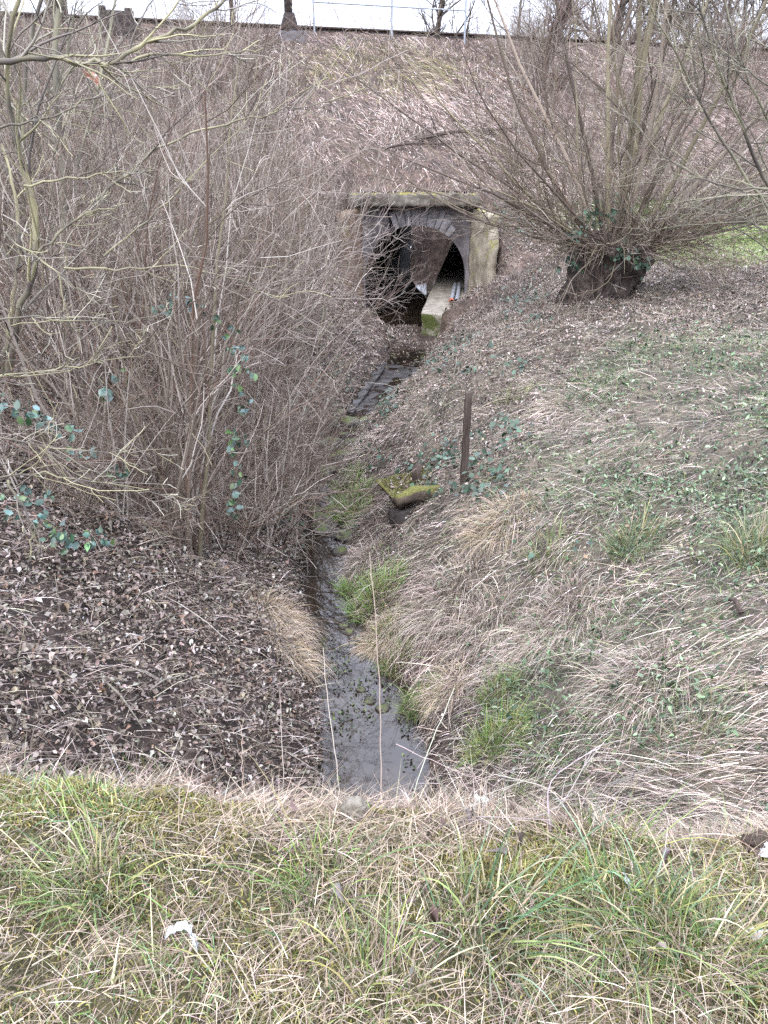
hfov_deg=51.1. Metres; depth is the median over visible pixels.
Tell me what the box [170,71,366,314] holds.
shrub
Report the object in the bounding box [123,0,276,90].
shrub
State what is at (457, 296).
drain pipe
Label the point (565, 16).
leaning tree
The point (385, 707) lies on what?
stone
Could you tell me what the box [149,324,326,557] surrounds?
shrub
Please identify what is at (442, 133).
fallen branch
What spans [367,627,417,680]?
grass tuft
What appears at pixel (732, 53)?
shrub
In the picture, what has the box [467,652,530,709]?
grass tuft
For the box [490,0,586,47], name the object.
shrub
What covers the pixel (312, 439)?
shrub
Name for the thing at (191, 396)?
shrub
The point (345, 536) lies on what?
stone
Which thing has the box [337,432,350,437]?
stone
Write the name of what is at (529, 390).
grass tuft
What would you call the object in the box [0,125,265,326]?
shrub
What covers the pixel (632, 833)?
grass tuft
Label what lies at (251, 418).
shrub
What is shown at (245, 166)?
shrub
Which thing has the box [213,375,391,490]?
shrub
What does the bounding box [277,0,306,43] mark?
signal mast
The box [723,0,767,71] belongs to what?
shrub
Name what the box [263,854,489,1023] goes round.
grass tuft
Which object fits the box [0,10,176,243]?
shrub
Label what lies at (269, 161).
shrub
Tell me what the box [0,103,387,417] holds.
shrub
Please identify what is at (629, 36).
shrub
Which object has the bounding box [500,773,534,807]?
grass tuft
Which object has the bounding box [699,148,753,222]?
shrub
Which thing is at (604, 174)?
shrub
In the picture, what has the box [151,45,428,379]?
shrub
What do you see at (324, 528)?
stone
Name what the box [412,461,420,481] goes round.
stub post
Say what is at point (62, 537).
bramble
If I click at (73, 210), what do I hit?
shrub
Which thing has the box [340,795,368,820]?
pale rock
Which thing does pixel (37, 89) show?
shrub
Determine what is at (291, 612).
straw tussock
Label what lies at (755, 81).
shrub
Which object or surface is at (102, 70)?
young tree
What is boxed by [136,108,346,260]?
shrub
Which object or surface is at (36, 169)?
shrub
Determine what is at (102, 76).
shrub
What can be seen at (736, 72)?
overhanging tree
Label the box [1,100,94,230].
shrub
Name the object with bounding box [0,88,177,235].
shrub
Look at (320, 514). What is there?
stone
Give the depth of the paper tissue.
1.76 m
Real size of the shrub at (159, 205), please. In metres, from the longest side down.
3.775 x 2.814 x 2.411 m
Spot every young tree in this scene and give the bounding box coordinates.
[0,0,111,305]
[0,0,160,351]
[1,0,181,345]
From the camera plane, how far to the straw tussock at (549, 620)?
6.30 m
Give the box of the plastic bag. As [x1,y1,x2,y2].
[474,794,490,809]
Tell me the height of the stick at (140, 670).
0.205 m
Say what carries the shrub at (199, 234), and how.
on the ground at (454, 311)
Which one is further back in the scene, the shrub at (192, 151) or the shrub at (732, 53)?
the shrub at (732, 53)
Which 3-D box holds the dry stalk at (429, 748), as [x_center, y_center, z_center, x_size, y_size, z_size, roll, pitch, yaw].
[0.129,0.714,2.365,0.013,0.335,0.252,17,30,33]
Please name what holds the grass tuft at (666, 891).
on the ground at (454, 311)
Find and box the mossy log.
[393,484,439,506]
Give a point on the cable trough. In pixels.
(384, 31)
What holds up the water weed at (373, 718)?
in the water
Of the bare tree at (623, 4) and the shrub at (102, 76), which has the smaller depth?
the shrub at (102, 76)
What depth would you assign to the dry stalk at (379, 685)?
2.41 m
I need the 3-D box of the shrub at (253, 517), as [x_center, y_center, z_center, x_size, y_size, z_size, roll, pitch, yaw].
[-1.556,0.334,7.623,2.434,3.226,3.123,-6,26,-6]
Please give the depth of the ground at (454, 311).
6.21 m
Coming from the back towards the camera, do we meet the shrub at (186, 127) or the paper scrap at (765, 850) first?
the shrub at (186, 127)
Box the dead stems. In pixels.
[427,231,611,422]
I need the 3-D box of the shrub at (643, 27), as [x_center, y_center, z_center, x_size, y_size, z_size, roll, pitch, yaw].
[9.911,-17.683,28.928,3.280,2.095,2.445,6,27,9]
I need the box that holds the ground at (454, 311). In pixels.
[0,17,767,1023]
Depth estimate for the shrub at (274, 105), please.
19.92 m
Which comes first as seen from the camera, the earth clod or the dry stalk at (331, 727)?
the earth clod
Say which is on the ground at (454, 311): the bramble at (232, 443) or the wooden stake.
the wooden stake
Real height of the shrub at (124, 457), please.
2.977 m
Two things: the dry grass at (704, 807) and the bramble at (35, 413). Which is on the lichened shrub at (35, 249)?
the bramble at (35, 413)
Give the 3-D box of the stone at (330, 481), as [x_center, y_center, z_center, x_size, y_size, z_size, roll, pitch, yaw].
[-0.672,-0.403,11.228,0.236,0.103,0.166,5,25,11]
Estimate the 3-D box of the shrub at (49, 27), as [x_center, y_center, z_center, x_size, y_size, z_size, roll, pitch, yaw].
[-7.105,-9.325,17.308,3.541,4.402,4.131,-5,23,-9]
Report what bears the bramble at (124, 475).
on the shrub at (124, 457)
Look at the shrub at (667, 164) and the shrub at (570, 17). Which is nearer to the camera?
the shrub at (667, 164)
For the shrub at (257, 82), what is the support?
on the ground at (454, 311)
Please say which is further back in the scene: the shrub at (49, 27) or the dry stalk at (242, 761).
the shrub at (49, 27)
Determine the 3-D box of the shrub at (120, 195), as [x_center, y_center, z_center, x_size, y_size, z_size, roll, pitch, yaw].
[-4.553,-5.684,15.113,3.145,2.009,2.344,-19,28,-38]
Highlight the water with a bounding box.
[296,237,452,809]
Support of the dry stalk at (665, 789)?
on the ground at (454, 311)
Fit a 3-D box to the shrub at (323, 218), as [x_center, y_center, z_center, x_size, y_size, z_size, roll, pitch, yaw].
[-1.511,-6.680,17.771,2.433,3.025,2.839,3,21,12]
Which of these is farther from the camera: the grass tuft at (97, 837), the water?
the water
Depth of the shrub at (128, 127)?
16.47 m
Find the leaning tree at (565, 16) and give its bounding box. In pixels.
[514,0,596,98]
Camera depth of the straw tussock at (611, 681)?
5.11 m
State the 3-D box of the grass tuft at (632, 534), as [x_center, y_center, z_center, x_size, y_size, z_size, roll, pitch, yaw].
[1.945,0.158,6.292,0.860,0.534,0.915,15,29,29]
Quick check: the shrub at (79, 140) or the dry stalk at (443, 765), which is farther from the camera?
the shrub at (79, 140)
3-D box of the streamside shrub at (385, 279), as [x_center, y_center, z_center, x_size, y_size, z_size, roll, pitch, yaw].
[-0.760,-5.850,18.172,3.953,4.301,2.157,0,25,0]
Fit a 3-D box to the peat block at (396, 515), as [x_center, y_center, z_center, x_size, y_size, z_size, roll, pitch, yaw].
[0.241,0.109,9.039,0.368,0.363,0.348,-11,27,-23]
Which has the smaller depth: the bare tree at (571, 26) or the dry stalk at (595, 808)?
the dry stalk at (595, 808)
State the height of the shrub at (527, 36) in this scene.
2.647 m
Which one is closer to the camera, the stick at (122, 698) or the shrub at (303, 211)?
the stick at (122, 698)
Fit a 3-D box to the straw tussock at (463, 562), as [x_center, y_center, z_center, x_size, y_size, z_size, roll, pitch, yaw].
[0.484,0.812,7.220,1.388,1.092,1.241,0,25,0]
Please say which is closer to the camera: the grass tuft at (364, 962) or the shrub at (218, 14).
the grass tuft at (364, 962)
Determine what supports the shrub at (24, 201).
on the ground at (454, 311)
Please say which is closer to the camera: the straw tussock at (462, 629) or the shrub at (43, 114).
the straw tussock at (462, 629)
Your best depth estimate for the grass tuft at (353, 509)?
10.20 m
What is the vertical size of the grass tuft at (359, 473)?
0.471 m
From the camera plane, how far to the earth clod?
2.05 m
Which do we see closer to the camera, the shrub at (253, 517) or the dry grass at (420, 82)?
the shrub at (253, 517)
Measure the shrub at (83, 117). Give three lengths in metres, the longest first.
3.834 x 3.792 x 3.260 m
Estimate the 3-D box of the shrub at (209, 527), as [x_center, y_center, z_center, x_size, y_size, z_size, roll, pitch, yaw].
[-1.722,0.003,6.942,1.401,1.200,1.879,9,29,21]
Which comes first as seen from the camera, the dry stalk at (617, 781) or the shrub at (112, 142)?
the dry stalk at (617, 781)
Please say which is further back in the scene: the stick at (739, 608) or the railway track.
the railway track
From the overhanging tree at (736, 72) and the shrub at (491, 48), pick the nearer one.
the overhanging tree at (736, 72)
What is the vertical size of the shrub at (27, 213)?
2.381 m
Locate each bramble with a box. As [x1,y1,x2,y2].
[0,393,83,441]
[0,485,53,520]
[32,499,114,554]
[65,446,128,481]
[96,368,125,403]
[152,293,257,519]
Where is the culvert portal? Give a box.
[336,191,499,336]
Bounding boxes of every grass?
[0,17,767,306]
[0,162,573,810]
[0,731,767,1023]
[328,251,767,842]
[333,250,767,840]
[657,225,767,269]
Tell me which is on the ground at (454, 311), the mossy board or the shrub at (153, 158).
the shrub at (153, 158)
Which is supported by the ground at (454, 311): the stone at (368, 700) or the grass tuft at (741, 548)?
the grass tuft at (741, 548)
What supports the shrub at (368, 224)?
on the ground at (454, 311)
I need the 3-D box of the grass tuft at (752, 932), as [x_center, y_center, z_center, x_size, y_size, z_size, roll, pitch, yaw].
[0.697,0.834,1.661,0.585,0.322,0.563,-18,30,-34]
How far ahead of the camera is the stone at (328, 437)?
12.71 m
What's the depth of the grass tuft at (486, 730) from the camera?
5.64 m
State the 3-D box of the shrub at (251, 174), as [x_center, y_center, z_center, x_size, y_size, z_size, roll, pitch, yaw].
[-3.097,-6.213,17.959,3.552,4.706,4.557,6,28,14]
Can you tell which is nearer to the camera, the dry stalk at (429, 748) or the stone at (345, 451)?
the dry stalk at (429, 748)
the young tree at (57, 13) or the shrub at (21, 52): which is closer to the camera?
the young tree at (57, 13)
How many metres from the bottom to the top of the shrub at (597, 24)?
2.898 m
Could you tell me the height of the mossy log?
0.189 m
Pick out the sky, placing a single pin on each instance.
(401, 20)
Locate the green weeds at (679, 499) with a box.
[341,247,767,834]
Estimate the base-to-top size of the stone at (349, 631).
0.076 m
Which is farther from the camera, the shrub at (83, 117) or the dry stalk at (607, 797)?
the shrub at (83, 117)
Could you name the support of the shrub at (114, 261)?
on the ground at (454, 311)
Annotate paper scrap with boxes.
[746,927,766,941]
[758,842,767,857]
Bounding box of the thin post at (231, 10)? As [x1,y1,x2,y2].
[229,0,233,21]
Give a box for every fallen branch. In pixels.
[382,137,460,151]
[415,126,516,140]
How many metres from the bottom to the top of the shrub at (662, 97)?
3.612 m
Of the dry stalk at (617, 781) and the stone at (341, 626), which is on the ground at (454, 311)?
the dry stalk at (617, 781)
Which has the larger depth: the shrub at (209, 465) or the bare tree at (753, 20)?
the bare tree at (753, 20)
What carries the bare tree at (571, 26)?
on the ground at (454, 311)
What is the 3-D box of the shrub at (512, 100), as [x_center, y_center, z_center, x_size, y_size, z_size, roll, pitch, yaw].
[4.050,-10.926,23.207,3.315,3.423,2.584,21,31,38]
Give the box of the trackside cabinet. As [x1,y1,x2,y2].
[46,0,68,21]
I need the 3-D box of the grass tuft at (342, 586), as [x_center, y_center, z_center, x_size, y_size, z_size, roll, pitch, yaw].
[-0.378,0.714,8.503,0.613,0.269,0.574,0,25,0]
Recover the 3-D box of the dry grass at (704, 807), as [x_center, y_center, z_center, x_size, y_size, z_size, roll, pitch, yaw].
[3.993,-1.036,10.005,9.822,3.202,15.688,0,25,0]
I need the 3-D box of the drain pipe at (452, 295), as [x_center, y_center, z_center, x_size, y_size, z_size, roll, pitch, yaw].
[1.857,-5.907,21.655,0.142,0.136,2.723,3,25,6]
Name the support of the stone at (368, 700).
in the water
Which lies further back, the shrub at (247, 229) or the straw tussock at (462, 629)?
the shrub at (247, 229)
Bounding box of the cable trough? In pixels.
[1,11,767,50]
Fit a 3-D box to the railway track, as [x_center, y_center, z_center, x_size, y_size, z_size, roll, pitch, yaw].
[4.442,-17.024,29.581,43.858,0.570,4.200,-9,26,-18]
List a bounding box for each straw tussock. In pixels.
[230,571,357,673]
[261,620,349,691]
[320,531,387,591]
[339,602,403,665]
[362,528,502,676]
[403,654,478,736]
[407,566,521,681]
[429,484,545,577]
[467,567,629,682]
[535,619,711,764]
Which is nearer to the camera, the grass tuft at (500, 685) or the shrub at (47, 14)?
the grass tuft at (500, 685)
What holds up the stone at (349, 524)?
in the water
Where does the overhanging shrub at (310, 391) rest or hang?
on the ground at (454, 311)
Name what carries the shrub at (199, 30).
on the ground at (454, 311)
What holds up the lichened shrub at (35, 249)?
on the ground at (454, 311)
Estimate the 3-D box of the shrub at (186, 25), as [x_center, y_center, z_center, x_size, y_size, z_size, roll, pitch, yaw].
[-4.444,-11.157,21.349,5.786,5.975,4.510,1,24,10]
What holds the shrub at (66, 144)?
on the ground at (454, 311)
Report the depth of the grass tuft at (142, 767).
4.68 m
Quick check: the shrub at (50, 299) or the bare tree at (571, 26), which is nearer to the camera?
the shrub at (50, 299)
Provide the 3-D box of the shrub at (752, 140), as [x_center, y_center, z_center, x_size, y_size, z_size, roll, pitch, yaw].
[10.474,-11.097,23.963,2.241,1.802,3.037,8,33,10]
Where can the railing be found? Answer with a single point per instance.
(391, 6)
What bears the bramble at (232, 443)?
on the shrub at (226, 442)
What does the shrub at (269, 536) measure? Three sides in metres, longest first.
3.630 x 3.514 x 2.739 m
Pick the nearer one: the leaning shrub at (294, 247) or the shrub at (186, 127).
the leaning shrub at (294, 247)
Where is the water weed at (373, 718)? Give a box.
[319,632,415,788]
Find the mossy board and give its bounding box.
[374,467,431,509]
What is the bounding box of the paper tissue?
[164,920,198,953]
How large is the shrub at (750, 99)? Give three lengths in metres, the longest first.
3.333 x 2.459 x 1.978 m
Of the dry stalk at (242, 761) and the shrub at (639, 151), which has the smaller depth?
the dry stalk at (242, 761)
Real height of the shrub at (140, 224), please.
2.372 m
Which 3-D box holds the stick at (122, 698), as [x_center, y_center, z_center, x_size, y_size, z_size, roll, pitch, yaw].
[-1.604,1.171,4.930,0.338,0.234,0.016,16,29,31]
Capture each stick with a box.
[102,678,142,727]
[118,668,163,682]
[148,678,181,691]
[724,597,743,614]
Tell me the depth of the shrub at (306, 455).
10.34 m
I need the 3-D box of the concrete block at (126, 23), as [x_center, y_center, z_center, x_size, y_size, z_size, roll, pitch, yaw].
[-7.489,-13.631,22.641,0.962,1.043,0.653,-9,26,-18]
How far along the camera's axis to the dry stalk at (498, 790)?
2.12 m
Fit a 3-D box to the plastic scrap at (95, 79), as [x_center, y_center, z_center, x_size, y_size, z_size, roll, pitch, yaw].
[-1.749,-2.599,4.807,0.100,0.095,0.041,0,25,0]
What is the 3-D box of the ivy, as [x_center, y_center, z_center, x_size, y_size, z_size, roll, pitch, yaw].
[0.809,-3.651,14.506,4.451,3.300,17.280,4,25,8]
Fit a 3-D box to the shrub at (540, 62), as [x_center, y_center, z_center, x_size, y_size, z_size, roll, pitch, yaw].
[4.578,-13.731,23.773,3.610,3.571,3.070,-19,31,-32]
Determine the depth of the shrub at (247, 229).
14.66 m
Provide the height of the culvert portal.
3.812 m
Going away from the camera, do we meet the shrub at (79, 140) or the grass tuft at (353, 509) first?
the grass tuft at (353, 509)
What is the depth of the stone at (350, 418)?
13.62 m
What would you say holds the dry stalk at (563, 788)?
on the ground at (454, 311)
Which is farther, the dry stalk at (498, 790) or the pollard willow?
the pollard willow
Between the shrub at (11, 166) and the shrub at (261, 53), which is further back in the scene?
the shrub at (261, 53)
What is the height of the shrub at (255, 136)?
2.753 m
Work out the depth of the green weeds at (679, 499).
6.53 m
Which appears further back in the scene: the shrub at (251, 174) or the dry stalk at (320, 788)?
the shrub at (251, 174)
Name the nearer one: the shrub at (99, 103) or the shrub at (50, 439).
the shrub at (50, 439)
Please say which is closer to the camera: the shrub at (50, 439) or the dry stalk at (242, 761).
the dry stalk at (242, 761)
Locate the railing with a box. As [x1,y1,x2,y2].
[312,0,466,43]
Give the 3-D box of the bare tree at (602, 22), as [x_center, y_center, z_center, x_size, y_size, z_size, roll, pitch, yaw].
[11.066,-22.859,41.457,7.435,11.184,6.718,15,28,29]
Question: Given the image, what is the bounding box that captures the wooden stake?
[459,390,472,484]
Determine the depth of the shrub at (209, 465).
8.32 m
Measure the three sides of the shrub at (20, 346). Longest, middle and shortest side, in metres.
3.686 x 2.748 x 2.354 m
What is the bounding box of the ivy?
[276,202,592,574]
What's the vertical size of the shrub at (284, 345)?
4.106 m
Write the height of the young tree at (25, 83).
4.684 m
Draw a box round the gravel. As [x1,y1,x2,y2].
[307,351,421,515]
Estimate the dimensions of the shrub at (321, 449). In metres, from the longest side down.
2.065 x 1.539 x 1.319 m
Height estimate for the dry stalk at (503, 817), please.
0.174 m
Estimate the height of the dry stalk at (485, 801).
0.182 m
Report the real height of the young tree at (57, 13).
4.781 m
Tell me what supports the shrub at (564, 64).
on the ground at (454, 311)
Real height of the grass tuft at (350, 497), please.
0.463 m
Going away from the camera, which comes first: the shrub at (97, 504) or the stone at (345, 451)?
the shrub at (97, 504)
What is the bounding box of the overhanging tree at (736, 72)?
[587,0,767,261]
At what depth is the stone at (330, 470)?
11.57 m
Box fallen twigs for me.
[0,266,356,805]
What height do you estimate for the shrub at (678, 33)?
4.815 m
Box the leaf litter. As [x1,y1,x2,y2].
[0,22,767,1016]
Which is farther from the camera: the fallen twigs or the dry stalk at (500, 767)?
the fallen twigs
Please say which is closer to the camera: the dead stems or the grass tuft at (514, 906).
the grass tuft at (514, 906)
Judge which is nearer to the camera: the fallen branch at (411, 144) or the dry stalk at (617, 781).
the dry stalk at (617, 781)
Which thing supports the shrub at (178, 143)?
on the ground at (454, 311)
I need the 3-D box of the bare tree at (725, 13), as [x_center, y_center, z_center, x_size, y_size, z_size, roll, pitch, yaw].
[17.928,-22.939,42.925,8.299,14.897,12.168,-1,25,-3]
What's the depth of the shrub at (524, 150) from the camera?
21.85 m
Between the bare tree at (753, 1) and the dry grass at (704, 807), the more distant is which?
the bare tree at (753, 1)
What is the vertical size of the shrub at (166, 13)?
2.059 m
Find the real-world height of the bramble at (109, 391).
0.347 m
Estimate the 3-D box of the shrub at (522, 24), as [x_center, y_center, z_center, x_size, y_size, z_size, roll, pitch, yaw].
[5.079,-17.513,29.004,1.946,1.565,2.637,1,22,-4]
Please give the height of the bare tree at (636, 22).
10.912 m
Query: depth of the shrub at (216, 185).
17.84 m
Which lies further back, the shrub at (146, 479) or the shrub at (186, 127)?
the shrub at (186, 127)
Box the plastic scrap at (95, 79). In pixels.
[83,69,98,85]
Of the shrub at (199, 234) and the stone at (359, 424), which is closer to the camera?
the shrub at (199, 234)
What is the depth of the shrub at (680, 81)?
25.79 m
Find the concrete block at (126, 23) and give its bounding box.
[99,5,136,39]
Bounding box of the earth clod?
[741,829,767,855]
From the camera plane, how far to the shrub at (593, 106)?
22.68 m
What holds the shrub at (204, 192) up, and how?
on the ground at (454, 311)
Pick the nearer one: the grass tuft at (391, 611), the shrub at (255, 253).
the grass tuft at (391, 611)
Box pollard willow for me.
[279,0,767,325]
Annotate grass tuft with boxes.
[0,763,192,942]
[103,733,185,782]
[195,751,460,975]
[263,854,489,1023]
[321,473,377,515]
[323,486,379,524]
[323,565,369,597]
[329,459,367,495]
[335,539,414,624]
[361,591,424,647]
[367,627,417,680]
[382,640,457,726]
[385,770,658,1023]
[447,684,547,778]
[461,789,767,1023]
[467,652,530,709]
[485,378,543,406]
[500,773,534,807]
[512,512,589,576]
[544,762,728,883]
[548,790,767,1023]
[587,492,684,563]
[639,677,763,783]
[697,491,767,577]
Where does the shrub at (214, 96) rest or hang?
on the ground at (454, 311)
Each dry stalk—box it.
[236,724,253,801]
[275,786,379,805]
[280,701,283,794]
[323,648,341,804]
[369,552,381,807]
[396,744,510,791]
[408,689,453,810]
[429,770,499,828]
[454,816,554,830]
[465,756,483,811]
[473,777,536,828]
[476,780,486,817]
[492,766,575,825]
[496,739,555,820]
[501,751,596,825]
[547,743,603,830]
[558,797,637,835]
[584,755,682,834]
[591,799,605,836]
[655,776,685,814]
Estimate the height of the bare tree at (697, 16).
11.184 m
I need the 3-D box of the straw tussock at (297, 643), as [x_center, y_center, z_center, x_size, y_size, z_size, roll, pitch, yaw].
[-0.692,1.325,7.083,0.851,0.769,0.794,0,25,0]
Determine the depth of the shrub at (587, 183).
20.47 m
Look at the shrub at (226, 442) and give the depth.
7.34 m
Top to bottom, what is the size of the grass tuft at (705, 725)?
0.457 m
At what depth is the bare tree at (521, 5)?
39.30 m
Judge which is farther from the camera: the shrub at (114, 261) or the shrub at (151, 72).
the shrub at (151, 72)
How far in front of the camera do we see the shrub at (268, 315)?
11.44 m
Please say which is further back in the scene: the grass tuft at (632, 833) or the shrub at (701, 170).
the shrub at (701, 170)
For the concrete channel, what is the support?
on the ground at (454, 311)
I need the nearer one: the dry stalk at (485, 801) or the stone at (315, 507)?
the dry stalk at (485, 801)
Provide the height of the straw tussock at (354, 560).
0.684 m
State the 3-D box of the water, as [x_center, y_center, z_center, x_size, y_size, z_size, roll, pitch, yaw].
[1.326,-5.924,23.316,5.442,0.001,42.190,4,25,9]
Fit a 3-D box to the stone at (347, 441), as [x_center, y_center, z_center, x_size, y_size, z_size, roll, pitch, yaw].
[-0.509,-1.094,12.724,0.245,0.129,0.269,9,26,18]
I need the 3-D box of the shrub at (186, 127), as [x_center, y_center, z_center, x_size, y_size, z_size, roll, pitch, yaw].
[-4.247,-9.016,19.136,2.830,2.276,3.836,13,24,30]
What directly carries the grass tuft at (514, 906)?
on the ground at (454, 311)
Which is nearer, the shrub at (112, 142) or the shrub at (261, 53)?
the shrub at (112, 142)
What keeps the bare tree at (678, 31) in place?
on the ground at (454, 311)
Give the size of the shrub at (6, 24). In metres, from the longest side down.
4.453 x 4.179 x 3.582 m
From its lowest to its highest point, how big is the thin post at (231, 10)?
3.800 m
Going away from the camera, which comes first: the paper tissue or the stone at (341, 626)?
the paper tissue
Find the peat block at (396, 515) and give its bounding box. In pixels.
[388,507,413,528]
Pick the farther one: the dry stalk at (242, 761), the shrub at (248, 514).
the shrub at (248, 514)
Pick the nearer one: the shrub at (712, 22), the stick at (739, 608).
the stick at (739, 608)
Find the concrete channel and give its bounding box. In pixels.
[345,361,419,415]
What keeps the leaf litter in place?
on the ground at (454, 311)
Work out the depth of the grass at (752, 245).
16.69 m
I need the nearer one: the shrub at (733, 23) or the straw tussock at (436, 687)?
the straw tussock at (436, 687)
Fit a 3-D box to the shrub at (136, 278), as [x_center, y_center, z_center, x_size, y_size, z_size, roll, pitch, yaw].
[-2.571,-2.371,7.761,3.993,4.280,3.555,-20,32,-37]
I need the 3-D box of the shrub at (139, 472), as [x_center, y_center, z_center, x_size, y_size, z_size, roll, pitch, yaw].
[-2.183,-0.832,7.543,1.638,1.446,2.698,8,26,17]
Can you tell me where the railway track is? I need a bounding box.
[11,11,657,42]
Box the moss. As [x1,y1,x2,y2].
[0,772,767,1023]
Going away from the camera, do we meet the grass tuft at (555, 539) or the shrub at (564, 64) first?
the grass tuft at (555, 539)
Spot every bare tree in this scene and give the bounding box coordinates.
[352,0,492,33]
[498,0,581,36]
[527,0,761,42]
[533,0,602,37]
[574,1,659,36]
[587,0,672,37]
[607,0,767,44]
[618,0,766,44]
[686,0,767,46]
[693,0,767,46]
[696,0,767,40]
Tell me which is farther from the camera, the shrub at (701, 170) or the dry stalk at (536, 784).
the shrub at (701, 170)
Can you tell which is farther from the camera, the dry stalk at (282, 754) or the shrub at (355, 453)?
the shrub at (355, 453)
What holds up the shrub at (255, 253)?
on the ground at (454, 311)
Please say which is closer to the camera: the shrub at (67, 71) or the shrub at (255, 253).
the shrub at (255, 253)
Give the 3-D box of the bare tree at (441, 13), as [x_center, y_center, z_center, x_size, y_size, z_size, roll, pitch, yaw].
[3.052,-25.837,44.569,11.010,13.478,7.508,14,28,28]
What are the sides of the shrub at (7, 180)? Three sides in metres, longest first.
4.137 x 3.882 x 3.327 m
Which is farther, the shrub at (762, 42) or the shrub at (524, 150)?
the shrub at (762, 42)
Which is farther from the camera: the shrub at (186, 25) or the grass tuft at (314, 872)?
the shrub at (186, 25)
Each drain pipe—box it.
[449,283,456,303]
[455,283,460,301]
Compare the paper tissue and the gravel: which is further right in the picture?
the gravel
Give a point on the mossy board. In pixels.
(387, 483)
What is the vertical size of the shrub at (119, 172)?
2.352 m
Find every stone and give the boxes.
[308,506,320,513]
[310,512,335,526]
[310,523,332,534]
[317,464,335,475]
[324,436,342,445]
[328,453,338,460]
[328,479,340,485]
[331,545,347,555]
[333,529,352,540]
[335,449,349,460]
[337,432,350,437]
[338,415,357,425]
[338,623,348,628]
[342,521,356,530]
[342,628,353,634]
[344,438,356,446]
[355,419,363,425]
[355,685,365,691]
[363,696,376,703]
[375,704,390,712]
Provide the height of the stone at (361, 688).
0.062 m
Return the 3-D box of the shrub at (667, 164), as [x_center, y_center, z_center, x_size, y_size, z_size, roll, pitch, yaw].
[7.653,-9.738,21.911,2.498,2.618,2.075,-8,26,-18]
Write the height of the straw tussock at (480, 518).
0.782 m
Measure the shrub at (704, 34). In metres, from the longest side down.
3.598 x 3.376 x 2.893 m
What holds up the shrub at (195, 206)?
on the ground at (454, 311)
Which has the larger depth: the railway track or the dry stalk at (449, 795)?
the railway track
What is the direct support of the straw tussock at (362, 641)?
on the ground at (454, 311)
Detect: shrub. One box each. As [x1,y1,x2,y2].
[0,0,38,92]
[0,0,90,128]
[0,0,132,167]
[0,0,198,303]
[0,0,342,558]
[0,0,363,598]
[0,6,304,458]
[0,10,131,303]
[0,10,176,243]
[0,10,347,349]
[0,15,94,225]
[0,25,74,170]
[0,25,171,241]
[0,33,162,239]
[0,52,283,476]
[0,63,224,369]
[0,83,123,272]
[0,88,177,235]
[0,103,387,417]
[0,106,53,228]
[0,121,213,356]
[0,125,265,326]
[0,188,147,508]
[0,339,247,609]
[0,350,213,564]
[0,384,215,545]
[1,0,131,84]
[1,0,246,306]
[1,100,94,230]
[1,134,57,283]
[1,137,120,279]
[1,194,355,414]
[2,39,234,215]
[2,368,243,539]
[13,38,171,204]
[13,306,392,611]
[14,154,332,538]
[15,7,110,140]
[24,345,259,532]
[41,33,140,165]
[41,129,202,226]
[48,22,139,118]
[50,1,444,431]
[54,211,295,377]
[61,0,194,149]
[68,151,228,288]
[71,142,215,305]
[74,153,208,253]
[84,117,412,452]
[84,387,346,587]
[87,50,251,253]
[95,115,291,279]
[109,0,315,124]
[112,0,280,94]
[115,77,287,215]
[115,322,439,531]
[117,83,245,177]
[119,413,273,615]
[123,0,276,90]
[123,206,357,398]
[125,4,273,159]
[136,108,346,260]
[139,76,325,242]
[139,410,258,519]
[141,321,438,568]
[143,357,356,571]
[147,0,241,43]
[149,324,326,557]
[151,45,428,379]
[151,175,347,339]
[157,18,318,159]
[157,404,306,541]
[162,136,384,391]
[163,0,341,54]
[166,120,319,224]
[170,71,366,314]
[173,70,312,189]
[178,159,324,345]
[187,121,299,236]
[188,157,243,227]
[212,34,332,147]
[212,110,387,311]
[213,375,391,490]
[214,392,364,510]
[222,160,347,261]
[223,0,311,101]
[225,230,355,360]
[232,208,387,471]
[260,392,370,504]
[261,136,359,280]
[315,150,432,313]
[468,6,530,65]
[472,69,573,154]
[480,0,594,111]
[480,120,561,175]
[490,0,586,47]
[497,0,578,71]
[508,11,593,90]
[509,1,546,35]
[533,0,599,38]
[539,48,623,165]
[546,117,624,228]
[559,116,683,220]
[571,0,622,38]
[572,91,715,198]
[579,18,670,115]
[595,16,643,53]
[610,37,724,165]
[621,40,733,105]
[623,1,684,44]
[637,134,750,215]
[641,0,734,75]
[641,103,711,204]
[663,0,756,83]
[678,0,757,59]
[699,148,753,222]
[703,1,756,41]
[705,115,765,172]
[706,49,767,115]
[711,0,766,75]
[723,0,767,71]
[733,56,767,93]
[741,0,767,66]
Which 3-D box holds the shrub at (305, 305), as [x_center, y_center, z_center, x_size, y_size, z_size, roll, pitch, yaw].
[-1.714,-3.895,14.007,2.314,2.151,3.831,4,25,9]
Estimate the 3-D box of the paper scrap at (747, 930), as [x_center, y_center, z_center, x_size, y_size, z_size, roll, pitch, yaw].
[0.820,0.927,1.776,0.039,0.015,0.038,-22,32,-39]
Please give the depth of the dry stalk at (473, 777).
2.12 m

